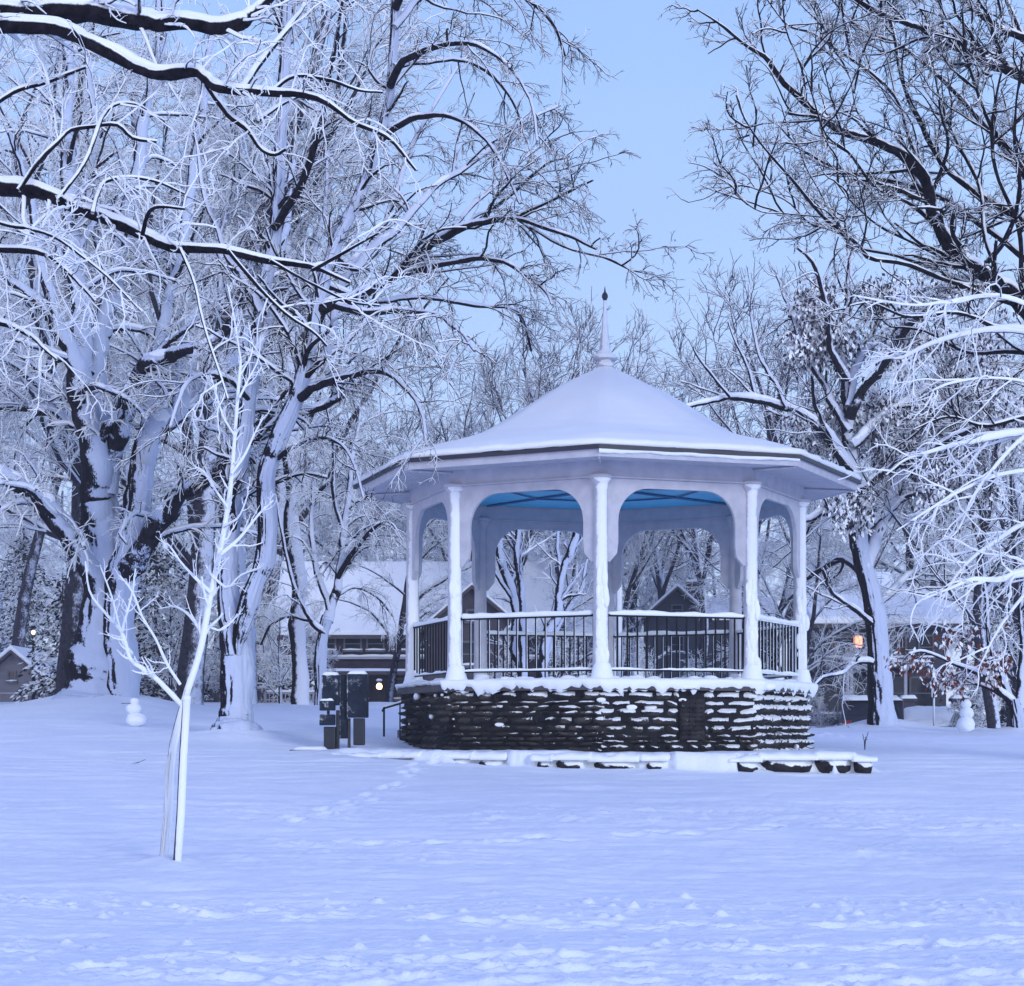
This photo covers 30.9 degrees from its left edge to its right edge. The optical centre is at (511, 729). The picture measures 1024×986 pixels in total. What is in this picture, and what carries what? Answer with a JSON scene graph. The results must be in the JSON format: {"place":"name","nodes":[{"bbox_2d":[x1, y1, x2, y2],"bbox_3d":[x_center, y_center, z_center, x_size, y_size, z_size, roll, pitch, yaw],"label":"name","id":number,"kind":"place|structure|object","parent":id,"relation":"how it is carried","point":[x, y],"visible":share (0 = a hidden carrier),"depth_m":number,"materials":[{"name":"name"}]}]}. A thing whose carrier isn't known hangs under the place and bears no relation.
{"place":"outdoors","nodes":[
{"label":"outdoors","id":0,"kind":"place"},
{"bbox_2d":[0,694,1023,985],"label":"ground","id":1,"kind":"structure","parent":0,"point":[902,864],"depth_m":18.93,"materials":[{"name":"snow"}]},
{"bbox_2d":[0,262,40,578],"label":"bare tree","id":2,"kind":"object","parent":1,"relation":"on","point":[8,560],"visible":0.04,"depth_m":81.02,"materials":[{"name":"grey plant"}]},
{"bbox_2d":[0,645,57,701],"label":"house","id":3,"kind":"structure","parent":1,"relation":"on","point":[11,658],"depth_m":72.00,"materials":[{"name":"grey"}]},
{"bbox_2d":[0,526,59,651],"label":"spruce tree","id":4,"kind":"object","parent":1,"relation":"on","point":[35,609],"visible":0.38,"depth_m":89.77,"materials":[{"name":"plant"}]},
{"bbox_2d":[0,414,66,639],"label":"tree","id":5,"kind":"object","parent":1,"relation":"on","point":[8,527],"visible":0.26,"depth_m":107.03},
{"bbox_2d":[0,433,67,640],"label":"tree","id":6,"kind":"object","parent":1,"relation":"on","point":[6,583],"visible":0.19,"depth_m":113.28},
{"bbox_2d":[0,432,67,589],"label":"tree","id":7,"kind":"object","parent":1,"relation":"on","point":[52,540],"visible":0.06,"depth_m":124.06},
{"bbox_2d":[0,446,71,648],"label":"tree","id":8,"kind":"object","parent":1,"relation":"on","point":[68,501],"visible":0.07,"depth_m":128.00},
{"bbox_2d":[10,572,65,702],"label":"spruce tree","id":9,"kind":"object","parent":1,"relation":"on","point":[55,609],"visible":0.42,"depth_m":57.73,"materials":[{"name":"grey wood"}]},
{"bbox_2d":[0,411,176,648],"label":"tree","id":10,"kind":"object","parent":1,"relation":"on","point":[13,544],"visible":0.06,"depth_m":111.39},
{"bbox_2d":[0,1,221,547],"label":"bare tree","id":11,"kind":"object","parent":1,"relation":"on","point":[72,469],"visible":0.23,"depth_m":45.92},
{"bbox_2d":[0,209,239,646],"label":"bare tree","id":12,"kind":"object","parent":1,"relation":"on","point":[21,619],"visible":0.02,"depth_m":83.45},
{"bbox_2d":[0,66,242,695],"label":"bare tree","id":13,"kind":"object","parent":1,"relation":"on","point":[123,482],"visible":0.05,"depth_m":61.74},
{"bbox_2d":[0,118,242,499],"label":"bare tree","id":14,"kind":"object","parent":1,"relation":"on","point":[157,463],"visible":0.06,"depth_m":83.64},
{"bbox_2d":[0,0,250,694],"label":"bare tree","id":15,"kind":"object","parent":1,"relation":"on","point":[74,592],"visible":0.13,"depth_m":50.00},
{"bbox_2d":[121,697,146,726],"bbox_3d":[-6.987,-0.333,34.402,0.414,0.544,0.352,0,0,27],"label":"snowman","id":16,"kind":"object","parent":1,"relation":"on","point":[135,717],"visible":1,"depth_m":34.30,"materials":[{"name":"white"}]},
{"bbox_2d":[47,402,284,651],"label":"tree","id":17,"kind":"object","parent":1,"relation":"on","point":[183,568],"visible":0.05,"depth_m":118.49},
{"bbox_2d":[134,540,219,701],"bbox_3d":[-11.469,-3.318,60.147,4.675,6.955,5.076,0,0,0],"label":"spruce tree","id":18,"kind":"object","parent":1,"relation":"on","point":[159,563],"visible":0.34,"depth_m":59.84,"materials":[{"name":"plant"}]},
{"bbox_2d":[134,571,219,700],"bbox_3d":[-10.703,-2.774,58.215,3.057,4.493,3.747,0,0,-9],"label":"snowy shrub","id":19,"kind":"object","parent":1,"relation":"on","point":[169,676],"visible":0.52,"depth_m":57.55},
{"bbox_2d":[85,278,276,855],"bbox_3d":[-3.356,-1.627,18.861,1.939,6.010,1.024,0,0,-11],"label":"sapling","id":20,"kind":"object","parent":1,"relation":"on","point":[211,589],"visible":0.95,"depth_m":18.88,"materials":[{"name":"white plant"}]},
{"bbox_2d":[173,694,190,860],"bbox_3d":[-3.311,0.579,18.550,0.192,1.873,0.088,0,0,0],"label":"tree stake","id":21,"kind":"object","parent":1,"relation":"on","point":[181,794],"visible":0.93,"depth_m":18.52,"materials":[{"name":"white wood"}]},
{"bbox_2d":[175,601,220,701],"bbox_3d":[-10.379,-2.642,62.184,2.752,4.043,3.372,0,0,-24],"label":"snowy shrub","id":22,"kind":"object","parent":1,"relation":"on","point":[216,651],"visible":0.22,"depth_m":61.71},
{"bbox_2d":[0,0,405,698],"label":"tree","id":23,"kind":"object","parent":1,"relation":"on","point":[124,540],"visible":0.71,"depth_m":39.91,"materials":[{"name":"white plant"}]},
{"bbox_2d":[0,82,419,597],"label":"bare tree","id":24,"kind":"object","parent":1,"relation":"on","point":[179,546],"visible":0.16,"depth_m":52.60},
{"bbox_2d":[0,34,436,703],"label":"bare tree","id":25,"kind":"object","parent":1,"relation":"on","point":[240,548],"visible":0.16,"depth_m":52.96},
{"bbox_2d":[0,0,446,438],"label":"overhanging tree","id":26,"kind":"object","parent":1,"relation":"on","point":[56,20],"visible":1,"depth_m":13.83,"materials":[{"name":"white plant"}]},
{"bbox_2d":[204,580,291,688],"bbox_3d":[-8.752,-2.815,60.043,3.747,4.493,3.057,0,0,6],"label":"snowy shrub","id":27,"kind":"object","parent":1,"relation":"on","point":[263,597],"visible":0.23,"depth_m":60.22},
{"bbox_2d":[169,407,332,655],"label":"tree","id":28,"kind":"object","parent":1,"relation":"on","point":[248,563],"visible":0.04,"depth_m":106.16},
{"bbox_2d":[154,409,353,569],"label":"tree","id":29,"kind":"object","parent":1,"relation":"on","point":[255,521],"visible":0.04,"depth_m":106.46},
{"bbox_2d":[30,0,494,704],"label":"bare tree","id":30,"kind":"object","parent":1,"relation":"on","point":[190,634],"visible":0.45,"depth_m":48.12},
{"bbox_2d":[159,400,394,556],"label":"bare tree","id":31,"kind":"object","parent":1,"relation":"on","point":[308,486],"visible":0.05,"depth_m":93.82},
{"bbox_2d":[254,599,315,703],"bbox_3d":[-7.041,-2.335,55.829,2.446,3.594,2.998,0,0,0],"label":"snowy shrub","id":32,"kind":"object","parent":1,"relation":"on","point":[270,664],"visible":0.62,"depth_m":56.06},
{"bbox_2d":[264,689,314,702],"bbox_3d":[-6.796,-1.018,57.000,1.655,0.490,0.102,0,0,0],"label":"white fence","id":33,"kind":"object","parent":1,"relation":"on","point":[269,692],"visible":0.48,"depth_m":56.96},
{"bbox_2d":[268,677,314,702],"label":"hedge","id":34,"kind":"object","parent":1,"relation":"on","point":[311,685],"visible":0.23,"depth_m":62.63,"materials":[{"name":"white plant"}]},
{"bbox_2d":[127,16,464,701],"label":"bare tree","id":35,"kind":"object","parent":1,"relation":"on","point":[217,695],"visible":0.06,"depth_m":68.95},
{"bbox_2d":[193,388,406,560],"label":"bare tree","id":36,"kind":"object","parent":1,"relation":"on","point":[383,529],"visible":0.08,"depth_m":89.84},
{"bbox_2d":[174,0,435,704],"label":"straight tree","id":37,"kind":"object","parent":1,"relation":"on","point":[300,673],"visible":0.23,"depth_m":51.83,"materials":[{"name":"white plant"}]},
{"bbox_2d":[268,608,341,682],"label":"snowy shrub","id":38,"kind":"object","parent":1,"relation":"on","point":[310,630],"visible":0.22,"depth_m":66.29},
{"bbox_2d":[247,386,401,560],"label":"bare tree","id":39,"kind":"object","parent":1,"relation":"on","point":[320,532],"visible":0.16,"depth_m":90.45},
{"bbox_2d":[148,65,509,702],"bbox_3d":[-7.065,-10.927,60.734,11.234,21.111,12.394,0,0,-21],"label":"bare tree","id":40,"kind":"object","parent":1,"relation":"on","point":[354,416],"visible":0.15,"depth_m":60.48,"materials":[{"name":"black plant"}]},
{"bbox_2d":[239,395,424,704],"bbox_3d":[-4.808,-4.575,47.974,4.963,8.271,3.694,0,0,-7],"label":"slim tree","id":41,"kind":"object","parent":1,"relation":"on","point":[343,561],"visible":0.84,"depth_m":47.95,"materials":[{"name":"white plant"}]},
{"bbox_2d":[319,670,368,748],"bbox_3d":[-2.692,-0.311,29.690,0.760,1.292,0.360,0,0,0],"label":"electrical cabinet","id":42,"kind":"object","parent":1,"relation":"on","point":[348,693],"visible":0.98,"depth_m":29.59,"materials":[{"name":"metal"}]},
{"bbox_2d":[300,392,447,560],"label":"bare tree","id":43,"kind":"object","parent":1,"relation":"on","point":[392,444],"visible":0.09,"depth_m":91.70,"materials":[{"name":"grey plant"}]},
{"bbox_2d":[314,412,434,560],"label":"bare tree","id":44,"kind":"object","parent":1,"relation":"on","point":[337,481],"visible":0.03,"depth_m":92.34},
{"bbox_2d":[311,400,470,560],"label":"bare tree","id":45,"kind":"object","parent":1,"relation":"on","point":[462,415],"visible":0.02,"depth_m":94.60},
{"bbox_2d":[305,429,508,701],"bbox_3d":[-3.586,-5.429,62.280,7.166,9.559,5.139,0,0,3],"label":"bare tree","id":46,"kind":"object","parent":1,"relation":"on","point":[401,641],"visible":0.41,"depth_m":62.43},
{"bbox_2d":[108,0,716,730],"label":"arching tree","id":47,"kind":"object","parent":1,"relation":"on","point":[236,682],"visible":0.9,"depth_m":31.04,"materials":[{"name":"white plant"}]},
{"bbox_2d":[354,410,497,560],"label":"bare tree","id":48,"kind":"object","parent":1,"relation":"on","point":[429,557],"visible":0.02,"depth_m":93.19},
{"bbox_2d":[256,561,615,702],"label":"long building","id":49,"kind":"structure","parent":1,"relation":"on","point":[361,647],"depth_m":78.48,"materials":[{"name":"brick"}]},
{"bbox_2d":[342,639,362,651],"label":"window","id":50,"kind":"structure","parent":49,"relation":"in","point":[349,645],"depth_m":77.96,"materials":[{"name":"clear glass"}]},
{"bbox_2d":[365,639,384,651],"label":"window","id":51,"kind":"structure","parent":49,"relation":"in","point":[372,645],"depth_m":77.96,"materials":[{"name":"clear glass"}]},
{"bbox_2d":[344,377,544,560],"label":"bare tree","id":52,"kind":"object","parent":1,"relation":"on","point":[444,554],"visible":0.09,"depth_m":90.05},
{"bbox_2d":[364,351,552,560],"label":"bare tree","id":53,"kind":"object","parent":1,"relation":"on","point":[398,434],"visible":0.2,"depth_m":81.74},
{"bbox_2d":[420,582,527,680],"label":"gabled shed","id":54,"kind":"structure","parent":1,"relation":"on","point":[468,595],"depth_m":60.00,"materials":[{"name":"grey wood"}]},
{"bbox_2d":[463,641,473,667],"bbox_3d":[-1.290,-2.458,59.931,0.840,0.870,0.178,0,0,0],"label":"window","id":55,"kind":"structure","parent":54,"relation":"in","point":[465,643],"depth_m":59.99,"materials":[{"name":"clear glass"}]},
{"bbox_2d":[403,322,573,601],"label":"bare tree","id":56,"kind":"object","parent":1,"relation":"on","point":[531,381],"visible":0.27,"depth_m":75.71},
{"bbox_2d":[487,530,563,676],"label":"twin stem tree","id":57,"kind":"object","parent":1,"relation":"on","point":[515,594],"visible":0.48,"depth_m":46.86,"materials":[{"name":"white plant"}]},
{"bbox_2d":[452,291,633,580],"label":"bare tree","id":58,"kind":"object","parent":1,"relation":"on","point":[546,388],"visible":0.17,"depth_m":78.14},
{"bbox_2d":[530,531,592,677],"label":"leaning tree","id":59,"kind":"object","parent":1,"relation":"on","point":[561,595],"visible":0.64,"depth_m":44.50,"materials":[{"name":"white plant"}]},
{"bbox_2d":[538,630,592,677],"bbox_3d":[1.579,-1.438,53.867,2.201,3.235,2.698,0,0,26],"label":"snowy shrub","id":60,"kind":"object","parent":1,"relation":"on","point":[567,654],"visible":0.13,"depth_m":54.21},
{"bbox_2d":[524,530,642,676],"bbox_3d":[1.999,-4.245,64.018,4.650,8.648,6.484,0,0,42],"label":"bare tree","id":61,"kind":"object","parent":1,"relation":"on","point":[573,574],"visible":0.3,"depth_m":64.02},
{"bbox_2d":[331,749,877,772],"bbox_3d":[1.038,0.505,27.576,8.637,0.425,1.086,0,0,14],"label":"stone edging","id":62,"kind":"object","parent":1,"relation":"on","point":[780,761],"visible":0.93,"depth_m":26.95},
{"bbox_2d":[353,288,860,752],"bbox_3d":[1.561,-3.285,31.002,7.891,8.290,7.892,0,0,-19],"label":"gazebo","id":63,"kind":"object","parent":1,"relation":"on","point":[606,459],"visible":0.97,"depth_m":28.52,"materials":[{"name":"white paint"}]},
{"bbox_2d":[508,334,714,609],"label":"bare tree","id":64,"kind":"object","parent":1,"relation":"on","point":[698,530],"visible":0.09,"depth_m":95.64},
{"bbox_2d":[500,288,732,554],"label":"bare tree","id":65,"kind":"object","parent":1,"relation":"on","point":[638,338],"visible":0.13,"depth_m":86.16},
{"bbox_2d":[616,586,621,676],"bbox_3d":[3.240,-3.576,56.000,1.300,7.200,0.220,0,0,0],"label":"utility pole","id":66,"kind":"object","parent":1,"relation":"on","point":[618,602],"depth_m":55.91,"materials":[{"name":"white paint"}]},
{"bbox_2d":[562,529,695,666],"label":"bare tree","id":67,"kind":"object","parent":1,"relation":"on","point":[641,551],"visible":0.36,"depth_m":77.65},
{"bbox_2d":[628,640,669,677],"bbox_3d":[4.311,-1.280,54.893,1.957,2.875,2.398,0,0,-44],"label":"snowy shrub","id":68,"kind":"object","parent":1,"relation":"on","point":[642,660],"visible":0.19,"depth_m":54.96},
{"bbox_2d":[623,377,718,599],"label":"bare tree","id":69,"kind":"object","parent":1,"relation":"on","point":[660,584],"visible":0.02,"depth_m":91.80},
{"bbox_2d":[583,405,759,675],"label":"bare tree","id":70,"kind":"object","parent":1,"relation":"on","point":[632,607],"visible":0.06,"depth_m":99.77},
{"bbox_2d":[625,531,724,675],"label":"bare tree","id":71,"kind":"object","parent":1,"relation":"on","point":[689,565],"visible":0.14,"depth_m":96.38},
{"bbox_2d":[622,530,771,624],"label":"bare tree","id":72,"kind":"object","parent":1,"relation":"on","point":[678,574],"visible":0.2,"depth_m":97.60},
{"bbox_2d":[681,649,723,676],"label":"snowy shrub","id":73,"kind":"object","parent":1,"relation":"on","point":[690,663],"visible":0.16,"depth_m":58.00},
{"bbox_2d":[638,579,775,677],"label":"chimney house","id":74,"kind":"structure","parent":1,"relation":"on","point":[672,599],"depth_m":88.00,"materials":[{"name":"wood"}]},
{"bbox_2d":[636,356,788,676],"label":"bare tree","id":75,"kind":"object","parent":1,"relation":"on","point":[696,557],"visible":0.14,"depth_m":79.77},
{"bbox_2d":[677,518,848,628],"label":"bare tree","id":76,"kind":"object","parent":1,"relation":"on","point":[768,574],"visible":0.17,"depth_m":72.62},
{"bbox_2d":[675,448,867,675],"bbox_3d":[8.708,-4.593,59.986,7.025,10.586,5.709,0,0,7],"label":"bare tree","id":77,"kind":"object","parent":1,"relation":"on","point":[782,605],"visible":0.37,"depth_m":60.05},
{"bbox_2d":[657,262,889,624],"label":"bare tree","id":78,"kind":"object","parent":1,"relation":"on","point":[768,382],"visible":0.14,"depth_m":73.69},
{"bbox_2d":[648,249,917,678],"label":"bare tree","id":79,"kind":"object","parent":1,"relation":"on","point":[774,424],"visible":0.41,"depth_m":65.17,"materials":[{"name":"plant"}]},
{"bbox_2d":[715,455,888,678],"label":"tree","id":80,"kind":"object","parent":1,"relation":"on","point":[763,591],"visible":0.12,"depth_m":105.08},
{"bbox_2d":[783,663,849,725],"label":"shrub","id":81,"kind":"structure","parent":1,"relation":"on","point":[813,670],"depth_m":63.98,"materials":[{"name":"grey plant"}]},
{"bbox_2d":[709,496,925,710],"bbox_3d":[9.293,-3.521,57.416,6.825,9.104,4.894,0,0,-6],"label":"bare tree","id":82,"kind":"object","parent":1,"relation":"on","point":[814,615],"visible":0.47,"depth_m":57.49,"materials":[{"name":"plant"}]},
{"bbox_2d":[807,678,837,727],"bbox_3d":[9.143,-0.369,58.040,2.248,2.696,1.834,0,0,13],"label":"snowy shrub","id":83,"kind":"object","parent":1,"relation":"on","point":[816,719],"visible":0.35,"depth_m":58.00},
{"bbox_2d":[749,394,904,586],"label":"bare tree","id":84,"kind":"object","parent":1,"relation":"on","point":[809,557],"visible":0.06,"depth_m":88.48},
{"bbox_2d":[657,0,1023,504],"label":"spreading tree","id":85,"kind":"object","parent":1,"relation":"on","point":[956,254],"visible":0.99,"depth_m":24.85,"materials":[{"name":"white plant"}]},
{"bbox_2d":[667,227,1023,728],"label":"oak tree","id":86,"kind":"object","parent":1,"relation":"on","point":[817,346],"visible":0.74,"depth_m":49.79,"materials":[{"name":"white plant"}]},
{"bbox_2d":[806,572,893,586],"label":"house","id":87,"kind":"structure","parent":1,"relation":"on","point":[886,578],"depth_m":97.79,"materials":[{"name":"grey"}]},
{"bbox_2d":[773,437,935,598],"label":"bare tree","id":88,"kind":"object","parent":1,"relation":"on","point":[887,534],"visible":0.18,"depth_m":73.68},
{"bbox_2d":[837,695,903,725],"bbox_3d":[11.003,-0.150,57.002,1.860,1.827,4.505,0,0,8],"label":"parked suv","id":89,"kind":"object","parent":1,"relation":"on","point":[856,710],"visible":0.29,"depth_m":55.03,"materials":[{"name":"paint"}]},
{"bbox_2d":[777,587,968,725],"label":"porch house","id":90,"kind":"structure","parent":1,"relation":"on","point":[909,692],"depth_m":63.88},
{"bbox_2d":[842,676,866,695],"bbox_3d":[11.810,-1.270,63.831,0.940,1.170,0.178,0,0,0],"label":"window","id":91,"kind":"structure","parent":90,"relation":"in","point":[858,689],"depth_m":63.89,"materials":[{"name":"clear glass"}]},
{"bbox_2d":[892,676,903,696],"bbox_3d":[13.270,-1.270,63.831,0.740,1.170,0.178,0,0,0],"label":"window","id":92,"kind":"structure","parent":90,"relation":"in","point":[898,682],"depth_m":63.89,"materials":[{"name":"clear glass"}]},
{"bbox_2d":[890,635,907,658],"bbox_3d":[13.333,-2.857,63.831,0.640,0.870,0.178,0,0,0],"label":"window","id":93,"kind":"structure","parent":90,"relation":"in","point":[895,646],"depth_m":63.89,"materials":[{"name":"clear glass"}]},
{"bbox_2d":[909,676,932,706],"bbox_3d":[14.127,-1.270,63.831,0.940,1.170,0.178,0,0,0],"label":"window","id":94,"kind":"structure","parent":90,"relation":"in","point":[916,688],"depth_m":63.89,"materials":[{"name":"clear glass"}]},
{"bbox_2d":[917,635,935,659],"bbox_3d":[14.286,-2.857,63.831,0.640,0.870,0.178,0,0,0],"label":"window","id":95,"kind":"structure","parent":90,"relation":"in","point":[930,638],"depth_m":63.86,"materials":[{"name":"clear glass"}]},
{"bbox_2d":[773,361,1013,619],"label":"bare tree","id":96,"kind":"object","parent":1,"relation":"on","point":[890,566],"visible":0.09,"depth_m":74.44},
{"bbox_2d":[813,380,1020,586],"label":"bare tree","id":97,"kind":"object","parent":1,"relation":"on","point":[894,548],"visible":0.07,"depth_m":84.12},
{"bbox_2d":[817,290,1023,728],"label":"bare tree","id":98,"kind":"object","parent":1,"relation":"on","point":[992,712],"visible":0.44,"depth_m":49.42,"materials":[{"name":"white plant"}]},
{"bbox_2d":[830,319,1018,585],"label":"bare tree","id":99,"kind":"object","parent":1,"relation":"on","point":[933,583],"visible":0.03,"depth_m":72.72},
{"bbox_2d":[837,269,1023,698],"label":"frosted tree","id":100,"kind":"object","parent":1,"relation":"on","point":[1005,434],"visible":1,"depth_m":15.36,"materials":[{"name":"white plant"}]},
{"bbox_2d":[904,706,960,726],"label":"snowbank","id":101,"kind":"object","parent":1,"relation":"on","point":[921,714],"visible":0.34,"depth_m":57.27,"materials":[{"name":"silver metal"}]},
{"bbox_2d":[853,392,1023,726],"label":"bare tree","id":102,"kind":"object","parent":1,"relation":"on","point":[1013,651],"visible":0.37,"depth_m":53.28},
{"bbox_2d":[861,324,1023,723],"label":"bare tree","id":103,"kind":"object","parent":1,"relation":"on","point":[1000,598],"visible":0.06,"depth_m":59.33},
{"bbox_2d":[879,378,1023,721],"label":"bare tree","id":104,"kind":"object","parent":1,"relation":"on","point":[1005,707],"visible":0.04,"depth_m":77.94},
{"bbox_2d":[883,545,1023,727],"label":"tree","id":105,"kind":"object","parent":1,"relation":"on","point":[991,673],"visible":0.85,"depth_m":40.89,"materials":[{"name":"white plant"}]},
{"bbox_2d":[906,292,1023,623],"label":"bare tree","id":106,"kind":"object","parent":1,"relation":"on","point":[1017,449],"visible":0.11,"depth_m":71.66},
{"bbox_2d":[956,699,978,731],"bbox_3d":[11.525,-0.336,46.995,0.483,0.886,0.464,0,0,-36],"label":"snowman","id":107,"kind":"object","parent":1,"relation":"on","point":[965,722],"visible":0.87,"depth_m":46.87,"materials":[{"name":"white"}]},
{"bbox_2d":[942,660,1010,726],"bbox_3d":[14.555,-0.594,55.864,2.201,3.235,2.698,0,0,-34],"label":"snowy shrub","id":108,"kind":"object","parent":1,"relation":"on","point":[975,711],"visible":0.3,"depth_m":56.02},
{"bbox_2d":[947,500,1012,695],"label":"bare tree","id":109,"kind":"object","parent":1,"relation":"on","point":[993,526],"visible":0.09,"depth_m":74.67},
{"bbox_2d":[946,473,1022,667],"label":"tree","id":110,"kind":"object","parent":1,"relation":"on","point":[955,643],"visible":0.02,"depth_m":118.11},
{"bbox_2d":[946,509,1023,723],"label":"spruce tree","id":111,"kind":"object","parent":1,"relation":"on","point":[997,593],"visible":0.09,"depth_m":65.98,"materials":[{"name":"plant"}]},
{"bbox_2d":[0,0,1023,717],"label":"sky","id":112,"kind":"structure","parent":0,"point":[665,84],"materials":[{"name":"blue"}]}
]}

